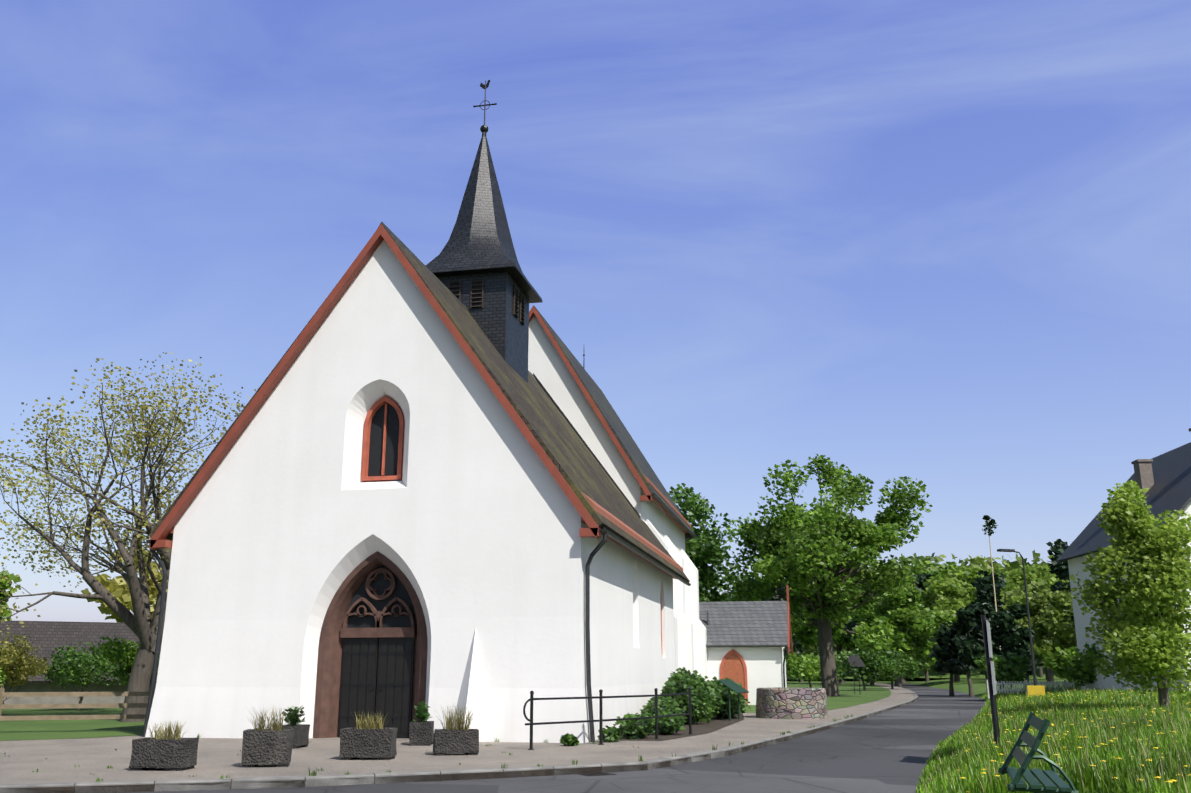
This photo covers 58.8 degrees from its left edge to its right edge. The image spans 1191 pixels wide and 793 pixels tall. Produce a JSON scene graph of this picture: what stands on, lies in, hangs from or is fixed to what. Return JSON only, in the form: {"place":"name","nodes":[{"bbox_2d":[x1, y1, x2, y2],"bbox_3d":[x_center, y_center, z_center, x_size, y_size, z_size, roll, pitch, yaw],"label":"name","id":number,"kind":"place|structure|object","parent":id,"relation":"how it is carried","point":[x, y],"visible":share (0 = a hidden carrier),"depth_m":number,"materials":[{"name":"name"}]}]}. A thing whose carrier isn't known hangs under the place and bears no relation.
{"place":"outdoors","nodes":[
{"label":"outdoors","id":0,"kind":"place"},
{"bbox_2d":[0,567,21,620],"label":"tree","id":1,"kind":"object","parent":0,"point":[5,585],"visible":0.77,"depth_m":107.33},
{"bbox_2d":[0,708,143,740],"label":"lawn","id":2,"kind":"structure","parent":0,"point":[40,729],"depth_m":28.53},
{"bbox_2d":[0,667,6,686],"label":"bush","id":3,"kind":"object","parent":2,"relation":"on","point":[2,676],"visible":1,"depth_m":30.20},
{"bbox_2d":[0,634,49,703],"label":"bush","id":4,"kind":"object","parent":2,"relation":"on","point":[11,654],"depth_m":34.43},
{"bbox_2d":[0,688,154,720],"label":"wood fence","id":5,"kind":"object","parent":2,"relation":"on","point":[3,694],"visible":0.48,"depth_m":26.05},
{"bbox_2d":[3,683,155,703],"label":"barn walls","id":6,"kind":"structure","parent":2,"relation":"on","point":[40,687],"depth_m":44.52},
{"bbox_2d":[40,641,120,710],"bbox_3d":[-19.348,10.799,40.339,3.563,2.861,3.401,-3,-15,11],"label":"bush","id":7,"kind":"object","parent":2,"relation":"on","point":[91,666],"depth_m":39.84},
{"bbox_2d":[89,635,160,686],"bbox_3d":[-15.407,9.495,35.433,2.528,2.924,2.311,-3,-15,11],"label":"bush","id":8,"kind":"object","parent":2,"relation":"on","point":[121,652],"depth_m":35.18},
{"bbox_2d":[0,352,257,721],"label":"tree","id":9,"kind":"object","parent":2,"relation":"on","point":[125,451],"depth_m":32.14,"materials":[{"name":"plant"}]},
{"bbox_2d":[0,620,161,683],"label":"barn roof","id":10,"kind":"structure","parent":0,"point":[47,637],"depth_m":47.29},
{"bbox_2d":[81,546,162,622],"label":"tree","id":11,"kind":"object","parent":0,"point":[119,593],"depth_m":88.86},
{"bbox_2d":[377,222,535,379],"bbox_3d":[-3.784,-2.407,32.820,0.320,0.276,14.420,-3,-15,11],"label":"ridge cap","id":12,"kind":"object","parent":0,"point":[425,267],"depth_m":28.63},
{"bbox_2d":[0,683,914,783],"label":"sidewalk","id":13,"kind":"structure","parent":0,"point":[217,758],"depth_m":18.85,"materials":[{"name":"concrete"}]},
{"bbox_2d":[129,738,198,770],"bbox_3d":[-6.625,5.495,16.245,0.868,0.460,0.538,-1,-15,4],"label":"planter trough","id":14,"kind":"object","parent":13,"relation":"on","point":[171,754],"visible":0.98,"depth_m":16.02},
{"label":"planter soil","id":15,"kind":"structure","parent":14,"relation":"in","visible":0},
{"bbox_2d":[147,720,187,738],"bbox_3d":[-6.629,5.151,16.355,0.786,0.361,0.524,0,-15,-2],"label":"planter plant","id":16,"kind":"object","parent":15,"relation":"on","point":[169,732],"visible":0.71,"depth_m":16.29,"materials":[{"name":"beige plant"}]},
{"bbox_2d":[241,729,294,767],"bbox_3d":[-5.211,5.591,16.814,0.732,0.560,0.516,2,-15,-7],"label":"planter trough","id":17,"kind":"object","parent":13,"relation":"on","point":[263,747],"visible":0.98,"depth_m":16.59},
{"label":"planter soil","id":18,"kind":"structure","parent":17,"relation":"in","visible":0},
{"bbox_2d":[249,706,290,729],"bbox_3d":[-5.175,5.143,16.907,0.823,0.454,0.706,-3,-15,11],"label":"planter plant","id":19,"kind":"object","parent":18,"relation":"on","point":[274,725],"visible":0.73,"depth_m":16.89,"materials":[{"name":"beige plant"}]},
{"bbox_2d":[283,724,309,748],"bbox_3d":[-5.976,6.706,20.859,0.485,0.430,0.685,-2,-15,6],"label":"planter trough","id":20,"kind":"object","parent":13,"relation":"on","point":[301,736],"visible":0.5,"depth_m":20.71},
{"label":"planter soil","id":21,"kind":"structure","parent":20,"relation":"in","visible":0},
{"bbox_2d":[282,705,304,725],"bbox_3d":[-5.988,6.335,20.981,0.458,0.457,0.579,-3,-15,11],"label":"planter plant","id":22,"kind":"object","parent":21,"relation":"on","point":[293,718],"visible":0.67,"depth_m":20.91,"materials":[{"name":"green plant"}]},
{"bbox_2d":[339,728,397,759],"bbox_3d":[-3.891,5.967,18.163,0.906,0.510,0.568,0,-15,2],"label":"planter trough","id":23,"kind":"object","parent":13,"relation":"on","point":[356,743],"visible":0.96,"depth_m":17.92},
{"label":"planter soil","id":24,"kind":"structure","parent":23,"relation":"in","visible":0},
{"bbox_2d":[355,710,387,728],"bbox_3d":[-3.846,5.594,18.264,0.802,0.361,0.622,-3,-15,11],"label":"planter plant","id":25,"kind":"object","parent":24,"relation":"on","point":[366,722],"visible":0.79,"depth_m":18.24,"materials":[{"name":"beige plant"}]},
{"bbox_2d":[145,240,674,742],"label":"church nave walls","id":26,"kind":"structure","parent":13,"relation":"on","point":[287,522],"depth_m":24.42,"materials":[{"name":"paint"}]},
{"bbox_2d":[313,551,426,737],"bbox_3d":[-4.982,5.766,24.269,2.620,4.342,0.700,-3,-15,11],"label":"door surround","id":27,"kind":"object","parent":26,"relation":"in","point":[328,687],"depth_m":24.28,"materials":[{"name":"stone"}]},
{"bbox_2d":[338,637,414,737],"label":"church portal doors","id":28,"kind":"structure","parent":27,"relation":"in","point":[388,700],"depth_m":24.05,"materials":[{"name":"wood"}]},
{"bbox_2d":[340,652,411,718],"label":"door hinges","id":29,"kind":"object","parent":28,"relation":"attached to","point":[371,689],"visible":0.9,"depth_m":24.06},
{"bbox_2d":[340,568,416,637],"bbox_3d":[-4.989,4.773,24.491,1.800,1.575,0.170,-3,-15,11],"label":"door tracery","id":30,"kind":"object","parent":27,"relation":"in","point":[378,631],"visible":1,"depth_m":24.38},
{"bbox_2d":[361,396,404,481],"bbox_3d":[-5.046,1.007,25.337,1.000,2.052,0.240,-3,-15,11],"label":"window frame","id":31,"kind":"object","parent":26,"relation":"attached to","point":[372,411],"visible":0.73,"depth_m":25.22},
{"bbox_2d":[368,403,398,475],"bbox_3d":[-5.039,1.029,25.366,0.800,1.823,0.030,-3,-15,11],"label":"window glass","id":32,"kind":"object","parent":31,"relation":"in","point":[376,447],"visible":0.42,"depth_m":25.33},
{"bbox_2d":[381,404,387,475],"bbox_3d":[-5.048,1.024,25.322,0.050,1.750,0.060,-3,-15,11],"label":"window mullion","id":33,"kind":"object","parent":31,"relation":"in","point":[384,440],"visible":1,"depth_m":25.30},
{"bbox_2d":[142,528,690,741],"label":"church nave gutters","id":34,"kind":"object","parent":26,"relation":"attached to","point":[606,532],"visible":0.71,"depth_m":24.27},
{"bbox_2d":[148,231,689,581],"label":"roof","id":35,"kind":"structure","parent":26,"relation":"on","point":[568,453],"depth_m":27.81,"materials":[{"name":"tile"}]},
{"bbox_2d":[149,224,600,549],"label":"verge trim","id":36,"kind":"structure","parent":35,"relation":"attached to","point":[158,540],"depth_m":25.36,"materials":[{"name":"wood"}]},
{"bbox_2d":[437,272,528,382],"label":"bell tower","id":37,"kind":"structure","parent":35,"relation":"on","point":[504,329],"depth_m":32.13,"materials":[{"name":"stone"}]},
{"bbox_2d":[425,136,542,302],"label":"spire roof","id":38,"kind":"structure","parent":37,"relation":"on","point":[479,241],"depth_m":33.19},
{"bbox_2d":[473,80,496,135],"bbox_3d":[-3.680,-9.505,35.175,0.830,2.280,0.266,-3,-15,11],"label":"weather vane","id":39,"kind":"object","parent":38,"relation":"on","point":[484,129],"visible":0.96,"depth_m":35.20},
{"bbox_2d":[448,278,524,324],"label":"louvers","id":40,"kind":"object","parent":37,"relation":"attached to","point":[482,293],"visible":0.46,"depth_m":32.33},
{"bbox_2d":[170,492,682,578],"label":"church nave cornice","id":41,"kind":"structure","parent":26,"relation":"attached to","point":[602,511],"depth_m":27.92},
{"bbox_2d":[453,627,475,728],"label":"buttress","id":42,"kind":"structure","parent":26,"relation":"attached to","point":[467,695],"depth_m":22.76,"materials":[{"name":"white paint"}]},
{"bbox_2d":[409,721,433,745],"bbox_3d":[-3.559,6.901,21.667,0.484,0.460,0.630,1,-15,-4],"label":"planter trough","id":43,"kind":"object","parent":13,"relation":"on","point":[421,733],"visible":0.85,"depth_m":21.38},
{"label":"planter soil","id":44,"kind":"structure","parent":43,"relation":"in","visible":0},
{"bbox_2d":[412,700,430,721],"bbox_3d":[-3.584,6.500,21.798,0.405,0.487,0.549,5,-15,-17],"label":"planter plant","id":45,"kind":"object","parent":44,"relation":"on","point":[422,714],"visible":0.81,"depth_m":21.66,"materials":[{"name":"green plant"}]},
{"bbox_2d":[4,714,852,781],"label":"kerbside weeds","id":46,"kind":"object","parent":13,"relation":"on","point":[313,773],"visible":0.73,"depth_m":16.96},
{"bbox_2d":[433,729,478,755],"bbox_3d":[-2.525,6.252,19.124,0.796,0.440,0.492,3,-15,-13],"label":"planter trough","id":47,"kind":"object","parent":13,"relation":"on","point":[445,742],"visible":0.92,"depth_m":18.91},
{"label":"planter soil","id":48,"kind":"structure","parent":47,"relation":"in","visible":0},
{"bbox_2d":[434,705,478,729],"bbox_3d":[-2.530,5.822,19.230,0.800,0.545,0.868,-10,-18,34],"label":"planter plant","id":49,"kind":"object","parent":48,"relation":"on","point":[459,724],"visible":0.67,"depth_m":19.18,"materials":[{"name":"beige plant"}]},
{"bbox_2d":[528,315,684,553],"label":"church choir walls","id":50,"kind":"structure","parent":13,"relation":"on","point":[548,368],"depth_m":39.21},
{"bbox_2d":[533,373,640,518],"bbox_3d":[-2.315,1.906,38.966,8.000,5.730,0.047,-3,-15,11],"label":"church choir flashing","id":51,"kind":"object","parent":50,"relation":"attached to","point":[573,428],"visible":0.32,"depth_m":38.63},
{"bbox_2d":[534,306,695,541],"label":"roof","id":52,"kind":"structure","parent":50,"relation":"on","point":[633,452],"depth_m":42.65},
{"bbox_2d":[529,305,651,501],"bbox_3d":[-2.335,0.259,39.298,8.840,7.650,0.240,-3,-15,11],"label":"verge board","id":53,"kind":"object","parent":52,"relation":"attached to","point":[647,497],"depth_m":38.64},
{"bbox_2d":[640,475,690,532],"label":"roof eaves","id":54,"kind":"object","parent":50,"relation":"attached to","point":[655,501],"depth_m":42.91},
{"bbox_2d":[523,687,691,749],"bbox_3d":[0.601,6.809,22.613,0.451,1.092,6.345,-10,-18,34],"label":"railing","id":55,"kind":"object","parent":13,"relation":"on","point":[600,720],"visible":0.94,"depth_m":21.79,"materials":[{"name":"metal"}]},
{"bbox_2d":[598,713,743,740],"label":"bed soil","id":56,"kind":"structure","parent":13,"relation":"on","point":[704,727],"depth_m":27.04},
{"bbox_2d":[560,667,750,745],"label":"shrubs","id":57,"kind":"object","parent":56,"relation":"on","point":[706,689],"depth_m":29.23,"materials":[{"name":"plant"}]},
{"bbox_2d":[718,679,748,720],"bbox_3d":[4.231,9.264,32.297,0.610,1.198,1.150,-7,-16,25],"label":"info board","id":58,"kind":"object","parent":56,"relation":"on","point":[733,686],"visible":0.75,"depth_m":32.30,"materials":[{"name":"green paint"}]},
{"bbox_2d":[756,687,827,718],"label":"stone wall","id":59,"kind":"structure","parent":13,"relation":"on","point":[789,703],"depth_m":33.29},
{"bbox_2d":[785,652,845,687],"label":"bush","id":60,"kind":"object","parent":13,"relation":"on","point":[806,666],"depth_m":83.44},
{"bbox_2d":[791,604,886,683],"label":"tree","id":61,"kind":"object","parent":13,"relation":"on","point":[839,636],"depth_m":119.25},
{"bbox_2d":[835,647,904,690],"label":"bush","id":62,"kind":"object","parent":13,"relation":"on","point":[873,660],"depth_m":79.41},
{"bbox_2d":[857,647,924,688],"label":"bush","id":63,"kind":"object","parent":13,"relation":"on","point":[909,667],"depth_m":85.92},
{"bbox_2d":[847,587,953,687],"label":"tree","id":64,"kind":"object","parent":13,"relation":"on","point":[915,620],"depth_m":100.88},
{"bbox_2d":[450,279,522,324],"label":"louver openings","id":65,"kind":"object","parent":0,"point":[473,291],"visible":0.27,"depth_m":32.23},
{"bbox_2d":[123,684,985,792],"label":"road","id":66,"kind":"structure","parent":0,"point":[889,751],"depth_m":17.39,"materials":[{"name":"asphalt"}]},
{"bbox_2d":[579,773,615,775],"bbox_3d":[-0.523,5.462,14.726,0.658,0.033,4.761,-4,-15,16],"label":"storm drain","id":67,"kind":"object","parent":66,"relation":"on","point":[597,774],"visible":0.96,"depth_m":16.64,"materials":[{"name":"metal"}]},
{"bbox_2d":[929,620,970,695],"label":"tree","id":68,"kind":"object","parent":66,"relation":"on","point":[943,650],"depth_m":67.80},
{"bbox_2d":[949,607,984,696],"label":"tree","id":69,"kind":"object","parent":66,"relation":"on","point":[969,647],"depth_m":66.43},
{"bbox_2d":[0,0,1190,622],"label":"sky","id":70,"kind":"structure","parent":0,"point":[945,245],"materials":[{"name":"blue"}]},
{"bbox_2d":[231,678,985,780],"bbox_3d":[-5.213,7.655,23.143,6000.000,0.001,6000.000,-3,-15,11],"label":"ground","id":71,"kind":"structure","parent":0,"point":[909,681],"depth_m":178.08,"materials":[{"name":"green plant"}]},
{"bbox_2d":[0,683,917,792],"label":"kerb","id":72,"kind":"structure","parent":71,"relation":"on","point":[368,776],"depth_m":15.46,"materials":[{"name":"concrete"}]},
{"bbox_2d":[0,697,917,792],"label":"kerb bedding","id":73,"kind":"object","parent":71,"relation":"on","point":[461,775],"visible":0.23,"depth_m":15.90,"materials":[{"name":"concrete"}]},
{"bbox_2d":[789,584,836,681],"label":"tree","id":74,"kind":"object","parent":71,"relation":"on","point":[806,647],"depth_m":145.58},
{"bbox_2d":[866,563,951,683],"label":"tree","id":75,"kind":"object","parent":71,"relation":"on","point":[912,586],"depth_m":136.56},
{"bbox_2d":[912,576,984,681],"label":"tree","id":76,"kind":"object","parent":71,"relation":"on","point":[944,588],"depth_m":114.31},
{"bbox_2d":[970,602,1000,685],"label":"tree","id":77,"kind":"object","parent":71,"relation":"on","point":[980,609],"depth_m":67.27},
{"bbox_2d":[941,562,1037,605],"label":"tree","id":78,"kind":"object","parent":71,"relation":"on","point":[965,574],"depth_m":138.17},
{"bbox_2d":[973,653,1029,694],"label":"bush","id":79,"kind":"object","parent":71,"relation":"on","point":[1008,670],"depth_m":57.09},
{"bbox_2d":[992,610,1028,688],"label":"tree","id":80,"kind":"object","parent":71,"relation":"on","point":[1005,635],"depth_m":66.43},
{"bbox_2d":[1007,602,1042,684],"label":"tree","id":81,"kind":"object","parent":71,"relation":"on","point":[1017,611],"depth_m":66.99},
{"bbox_2d":[916,682,1190,792],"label":"meadow grass","id":82,"kind":"structure","parent":71,"relation":"on","point":[1092,781],"depth_m":15.58,"materials":[{"name":"plant"}]},
{"bbox_2d":[1062,480,1190,707],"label":"birch tree","id":83,"kind":"object","parent":71,"relation":"on","point":[1140,540],"depth_m":28.35,"materials":[{"name":"plant"}]},
{"bbox_2d":[646,518,707,680],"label":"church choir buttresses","id":84,"kind":"structure","parent":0,"point":[690,640],"depth_m":42.91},
{"bbox_2d":[761,578,804,673],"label":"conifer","id":85,"kind":"object","parent":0,"point":[797,645],"depth_m":129.26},
{"bbox_2d":[740,682,890,712],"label":"lawn","id":86,"kind":"structure","parent":0,"point":[847,697],"depth_m":66.82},
{"bbox_2d":[668,483,748,601],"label":"tree","id":87,"kind":"object","parent":86,"relation":"on","point":[708,577],"depth_m":73.45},
{"bbox_2d":[707,647,786,704],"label":"church annex walls","id":88,"kind":"structure","parent":86,"relation":"on","point":[764,665],"depth_m":46.81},
{"bbox_2d":[720,649,747,703],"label":"door frame","id":89,"kind":"object","parent":88,"relation":"in","point":[741,659],"visible":0.83,"depth_m":46.98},
{"bbox_2d":[723,653,744,698],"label":"door","id":90,"kind":"structure","parent":89,"relation":"in","point":[733,668],"depth_m":46.96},
{"bbox_2d":[699,601,790,648],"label":"roof","id":91,"kind":"structure","parent":88,"relation":"on","point":[746,624],"depth_m":48.26,"materials":[{"name":"tile"}]},
{"bbox_2d":[786,585,792,654],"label":"bargeboard","id":92,"kind":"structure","parent":91,"relation":"attached to","point":[789,626],"depth_m":49.44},
{"bbox_2d":[783,648,785,686],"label":"downspout","id":93,"kind":"object","parent":88,"relation":"attached to","point":[784,667],"visible":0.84,"depth_m":46.44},
{"bbox_2d":[726,454,932,696],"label":"tree","id":94,"kind":"object","parent":86,"relation":"on","point":[767,538],"depth_m":61.86,"materials":[{"name":"plant"}]},
{"bbox_2d":[848,654,865,666],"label":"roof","id":95,"kind":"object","parent":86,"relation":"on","point":[855,661],"visible":1,"depth_m":65.79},
{"bbox_2d":[813,582,871,680],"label":"tree","id":96,"kind":"object","parent":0,"point":[849,667],"depth_m":164.72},
{"bbox_2d":[842,589,879,684],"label":"tree","id":97,"kind":"object","parent":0,"point":[851,625],"depth_m":112.58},
{"bbox_2d":[905,572,939,682],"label":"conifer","id":98,"kind":"object","parent":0,"point":[920,580],"depth_m":127.07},
{"bbox_2d":[786,642,1060,679],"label":"hedge","id":99,"kind":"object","parent":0,"point":[973,673],"depth_m":162.60,"materials":[{"name":"green plant"}]},
{"bbox_2d":[720,550,1053,595],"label":"trees","id":100,"kind":"object","parent":99,"relation":"on","point":[979,562],"depth_m":229.08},
{"bbox_2d":[910,556,961,679],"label":"tree","id":101,"kind":"object","parent":99,"relation":"on","point":[952,566],"depth_m":164.68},
{"bbox_2d":[1006,563,1058,676],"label":"tree","id":102,"kind":"object","parent":99,"relation":"on","point":[1048,579],"depth_m":159.07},
{"bbox_2d":[989,533,1000,649],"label":"pole","id":103,"kind":"object","parent":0,"point":[993,578],"visible":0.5,"depth_m":83.14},
{"bbox_2d":[982,515,997,535],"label":"tree foliage","id":104,"kind":"object","parent":103,"relation":"attached to","point":[991,523],"visible":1,"depth_m":84.14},
{"bbox_2d":[912,678,1097,792],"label":"lawn","id":105,"kind":"structure","parent":0,"point":[979,686],"depth_m":99.54,"materials":[{"name":"green plant"}]},
{"bbox_2d":[964,569,1014,653],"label":"tree","id":106,"kind":"object","parent":105,"relation":"on","point":[983,585],"depth_m":106.50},
{"bbox_2d":[981,615,1000,746],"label":"notice sign posts","id":107,"kind":"object","parent":105,"relation":"on","point":[995,721],"visible":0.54,"depth_m":18.00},
{"bbox_2d":[986,620,996,694],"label":"notice sign panels","id":108,"kind":"object","parent":107,"relation":"attached to","point":[991,656],"visible":0.96,"depth_m":18.06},
{"bbox_2d":[997,549,1036,685],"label":"street lamp post","id":109,"kind":"object","parent":105,"relation":"on","point":[1029,626],"visible":0.77,"depth_m":46.41,"materials":[{"name":"metal"}]},
{"bbox_2d":[1027,685,1044,695],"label":"yellow sign","id":110,"kind":"object","parent":109,"relation":"attached to","point":[1034,689],"visible":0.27,"depth_m":45.09,"materials":[{"name":"paint"}]},
{"bbox_2d":[1009,580,1053,679],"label":"tree","id":111,"kind":"object","parent":105,"relation":"on","point":[1038,586],"depth_m":113.99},
{"bbox_2d":[986,680,1080,698],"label":"fence","id":112,"kind":"object","parent":105,"relation":"on","point":[1026,683],"visible":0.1,"depth_m":55.56,"materials":[{"name":"grey paint"}]},
{"bbox_2d":[994,588,1076,682],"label":"tree","id":113,"kind":"object","parent":105,"relation":"on","point":[1054,607],"depth_m":94.76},
{"bbox_2d":[998,712,1078,792],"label":"green bench","id":114,"kind":"object","parent":105,"relation":"on","point":[1051,781],"visible":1,"depth_m":9.63,"materials":[{"name":"paint"}]},
{"bbox_2d":[1046,539,1068,579],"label":"conifer","id":115,"kind":"object","parent":105,"relation":"on","point":[1061,572],"visible":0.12,"depth_m":132.27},
{"bbox_2d":[1042,646,1078,679],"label":"round bush","id":116,"kind":"object","parent":105,"relation":"on","point":[1058,663],"visible":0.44,"depth_m":63.90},
{"bbox_2d":[1050,545,1075,646],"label":"conifer","id":117,"kind":"object","parent":105,"relation":"on","point":[1058,586],"visible":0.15,"depth_m":109.19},
{"bbox_2d":[955,685,1190,791],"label":"dandelion flowers","id":118,"kind":"object","parent":105,"relation":"on","point":[1172,780],"visible":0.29,"depth_m":16.66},
{"bbox_2d":[1063,642,1104,687],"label":"bush","id":119,"kind":"object","parent":105,"relation":"on","point":[1083,671],"visible":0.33,"depth_m":52.60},
{"bbox_2d":[1068,502,1190,691],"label":"house walls","id":120,"kind":"structure","parent":105,"relation":"on","point":[1075,566],"depth_m":52.98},
{"bbox_2d":[1056,442,1190,562],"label":"house roof","id":121,"kind":"structure","parent":120,"relation":"on","point":[1170,489],"depth_m":51.02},
{"bbox_2d":[1131,428,1190,494],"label":"house chimneys","id":122,"kind":"object","parent":121,"relation":"on","point":[1143,471],"visible":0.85,"depth_m":51.87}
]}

